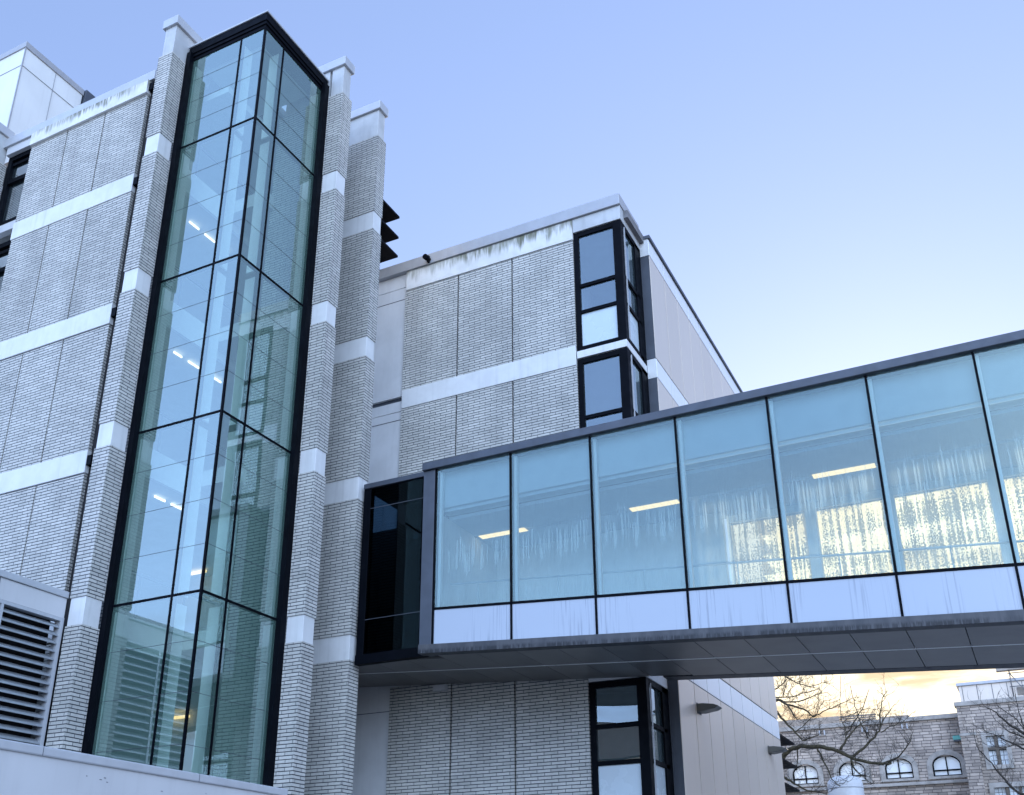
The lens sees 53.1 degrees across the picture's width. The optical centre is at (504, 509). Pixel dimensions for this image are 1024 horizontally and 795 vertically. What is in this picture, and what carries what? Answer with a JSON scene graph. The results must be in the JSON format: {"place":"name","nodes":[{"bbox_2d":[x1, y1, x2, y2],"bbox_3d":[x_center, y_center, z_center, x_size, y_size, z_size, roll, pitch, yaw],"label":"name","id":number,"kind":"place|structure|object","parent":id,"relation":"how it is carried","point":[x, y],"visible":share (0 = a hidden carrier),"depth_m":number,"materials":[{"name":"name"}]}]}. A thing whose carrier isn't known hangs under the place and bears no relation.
{"place":"outdoors","nodes":[
{"label":"outdoors","id":0,"kind":"place"},
{"bbox_2d":[0,0,1023,722],"label":"sky","id":1,"kind":"structure","parent":0,"point":[828,186],"materials":[{"name":"blue"}]},
{"bbox_2d":[778,713,969,794],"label":"stone building","id":2,"kind":"structure","parent":0,"point":[938,767],"depth_m":55.61,"materials":[{"name":"stone"}]},
{"bbox_2d":[787,760,824,786],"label":"arched window","id":3,"kind":"structure","parent":2,"relation":"in","point":[808,777],"depth_m":57.41,"materials":[{"name":"glass"}]},
{"bbox_2d":[833,757,871,782],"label":"arched window","id":4,"kind":"structure","parent":2,"relation":"in","point":[842,763],"depth_m":56.47,"materials":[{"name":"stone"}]},
{"bbox_2d":[879,753,919,781],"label":"arched window","id":5,"kind":"structure","parent":2,"relation":"in","point":[900,771],"depth_m":55.35,"materials":[{"name":"glass"}]},
{"bbox_2d":[927,750,966,778],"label":"arched window","id":6,"kind":"structure","parent":2,"relation":"in","point":[953,766],"depth_m":54.38,"materials":[{"name":"glass"}]},
{"bbox_2d":[953,735,960,741],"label":"wall sign lamp","id":7,"kind":"object","parent":2,"relation":"attached to","point":[957,738],"visible":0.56,"depth_m":54.31,"materials":[{"name":"metal"}]},
{"bbox_2d":[954,677,1023,794],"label":"stone tower","id":8,"kind":"structure","parent":0,"point":[980,771],"depth_m":52.35,"materials":[{"name":"stone"}]},
{"bbox_2d":[980,730,1014,769],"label":"leaded window","id":9,"kind":"structure","parent":8,"relation":"in","point":[989,751],"depth_m":52.16,"materials":[{"name":"stone"}]},
{"bbox_2d":[988,781,1023,794],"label":"leaded window","id":10,"kind":"structure","parent":8,"relation":"in","point":[998,788],"depth_m":51.43,"materials":[{"name":"stone"}]},
{"bbox_2d":[996,668,1023,696],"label":"pipe scaffold","id":11,"kind":"object","parent":8,"relation":"on","point":[1007,670],"visible":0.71,"depth_m":53.14,"materials":[{"name":"metal"}]},
{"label":"ground","id":12,"kind":"structure","parent":0,"visible":0},
{"bbox_2d":[0,569,68,745],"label":"louvre enclosure","id":13,"kind":"object","parent":12,"relation":"on","point":[30,610],"visible":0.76,"depth_m":20.05,"materials":[{"name":"metal"}]},
{"bbox_2d":[0,738,287,794],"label":"parapet wall","id":14,"kind":"structure","parent":12,"relation":"on","point":[28,769],"depth_m":13.44,"materials":[{"name":"concrete"}]},
{"bbox_2d":[0,14,399,794],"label":"building","id":15,"kind":"structure","parent":12,"relation":"on","point":[84,174],"depth_m":25.66,"materials":[{"name":"brick"}]},
{"bbox_2d":[0,240,10,290],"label":"window","id":16,"kind":"structure","parent":15,"relation":"in","point":[4,247],"depth_m":28.77,"materials":[{"name":"metal"}]},
{"bbox_2d":[0,149,30,225],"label":"window","id":17,"kind":"structure","parent":15,"relation":"in","point":[13,184],"depth_m":29.83,"materials":[{"name":"black glass"}]},
{"bbox_2d":[154,495,181,509],"bbox_3d":[-8.166,-0.132,25.050,0.035,0.050,1.050,-11,-25,25],"label":"tube light","id":18,"kind":"object","parent":15,"relation":"attached to","point":[163,500],"visible":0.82,"depth_m":24.89,"materials":[{"name":"white plastic"}]},
{"bbox_2d":[174,715,189,718],"bbox_3d":[-9.219,5.869,28.828,0.900,0.070,0.090,-11,-25,25],"label":"tube light","id":19,"kind":"object","parent":15,"relation":"attached to","point":[179,717],"visible":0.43,"depth_m":28.73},
{"bbox_2d":[173,351,221,382],"bbox_3d":[-8.024,-3.711,26.842,0.035,0.050,1.770,-11,-25,25],"label":"tube light","id":20,"kind":"object","parent":15,"relation":"attached to","point":[194,365],"visible":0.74,"depth_m":26.66,"materials":[{"name":"white plastic"}]},
{"bbox_2d":[191,570,206,574],"bbox_3d":[-9.054,1.871,29.884,0.900,0.070,0.090,-11,-25,25],"label":"tube light","id":21,"kind":"object","parent":15,"relation":"attached to","point":[196,572],"visible":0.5,"depth_m":29.80,"materials":[{"name":"white plastic"}]},
{"bbox_2d":[189,221,214,242],"bbox_3d":[-8.116,-7.473,28.209,0.035,0.050,1.570,-11,-25,25],"label":"tube light","id":22,"kind":"object","parent":15,"relation":"attached to","point":[205,234],"visible":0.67,"depth_m":28.05,"materials":[{"name":"white plastic"}]},
{"bbox_2d":[352,193,799,794],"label":"brick wing","id":23,"kind":"structure","parent":12,"relation":"on","point":[574,317],"depth_m":27.76,"materials":[{"name":"grey brick"}]},
{"bbox_2d":[422,254,430,262],"bbox_3d":[-2.294,-7.480,30.466,0.170,0.220,0.270,-11,-25,25],"label":"floodlight","id":24,"kind":"object","parent":23,"relation":"attached to","point":[426,257],"visible":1,"depth_m":30.39,"materials":[{"name":"black metal"}]},
{"bbox_2d":[433,684,447,691],"bbox_3d":[-1.587,4.439,25.404,0.370,0.160,0.126,-11,-25,25],"label":"junction box","id":25,"kind":"object","parent":23,"relation":"attached to","point":[440,687],"visible":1,"depth_m":25.35,"materials":[{"name":"grey metal"}]},
{"bbox_2d":[573,219,646,365],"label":"corner window","id":26,"kind":"structure","parent":23,"relation":"in","point":[607,323],"depth_m":27.44,"materials":[{"name":"metal"}]},
{"bbox_2d":[578,347,649,427],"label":"corner window","id":27,"kind":"structure","parent":23,"relation":"in","point":[627,360],"depth_m":26.41,"materials":[{"name":"metal"}]},
{"bbox_2d":[589,677,673,794],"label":"corner window","id":28,"kind":"structure","parent":23,"relation":"in","point":[644,775],"depth_m":22.93,"materials":[{"name":"metal"}]},
{"bbox_2d":[354,329,1023,686],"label":"footbridge","id":29,"kind":"object","parent":23,"relation":"attached to","point":[589,574],"visible":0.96,"depth_m":21.42,"materials":[{"name":"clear glass"}]},
{"bbox_2d":[478,528,527,538],"bbox_3d":[-0.025,0.587,24.639,1.230,0.012,0.220,-11,-25,25],"label":"strip light","id":30,"kind":"object","parent":29,"relation":"attached to","point":[497,534],"visible":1,"depth_m":24.69,"materials":[{"name":"white plastic"}]},
{"bbox_2d":[629,499,679,511],"bbox_3d":[3.385,-0.075,23.048,1.130,0.012,0.220,-11,-25,25],"label":"strip light","id":31,"kind":"object","parent":29,"relation":"attached to","point":[655,505],"visible":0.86,"depth_m":23.02,"materials":[{"name":"white plastic"}]},
{"bbox_2d":[812,463,875,478],"bbox_3d":[7.075,-0.791,21.326,1.260,0.012,0.220,-11,-25,25],"label":"strip light","id":32,"kind":"object","parent":29,"relation":"attached to","point":[845,470],"visible":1,"depth_m":21.32,"materials":[{"name":"white plastic"}]},
{"bbox_2d":[696,703,721,714],"bbox_3d":[5.097,4.946,25.452,0.565,0.260,0.400,-11,-25,25],"label":"wall lamp","id":33,"kind":"object","parent":23,"relation":"attached to","point":[704,708],"visible":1,"depth_m":25.34,"materials":[{"name":"grey metal"}]},
{"bbox_2d":[768,746,787,755],"bbox_3d":[8.457,7.437,31.616,0.565,0.260,0.400,-11,-25,25],"label":"wall lamp","id":34,"kind":"object","parent":23,"relation":"attached to","point":[775,750],"visible":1,"depth_m":31.50,"materials":[{"name":"grey metal"}]},
{"bbox_2d":[827,775,863,794],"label":"white tank","id":35,"kind":"object","parent":12,"relation":"on","point":[853,787],"visible":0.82,"depth_m":46.73,"materials":[{"name":"metal"}]},
{"bbox_2d":[775,673,925,794],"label":"bare tree","id":36,"kind":"object","parent":12,"relation":"on","point":[817,746],"visible":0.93,"depth_m":43.88,"materials":[{"name":"brown plant"}]},
{"bbox_2d":[956,686,1023,794],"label":"bare tree","id":37,"kind":"object","parent":12,"relation":"on","point":[1008,745],"visible":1,"depth_m":44.17,"materials":[{"name":"brown plant"}]},
{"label":"courtyard paving","id":38,"kind":"structure","parent":0,"visible":0},
{"bbox_2d":[81,10,328,786],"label":"glass stair tower","id":39,"kind":"structure","parent":38,"relation":"on","point":[261,63],"depth_m":23.10,"materials":[{"name":"glass"}]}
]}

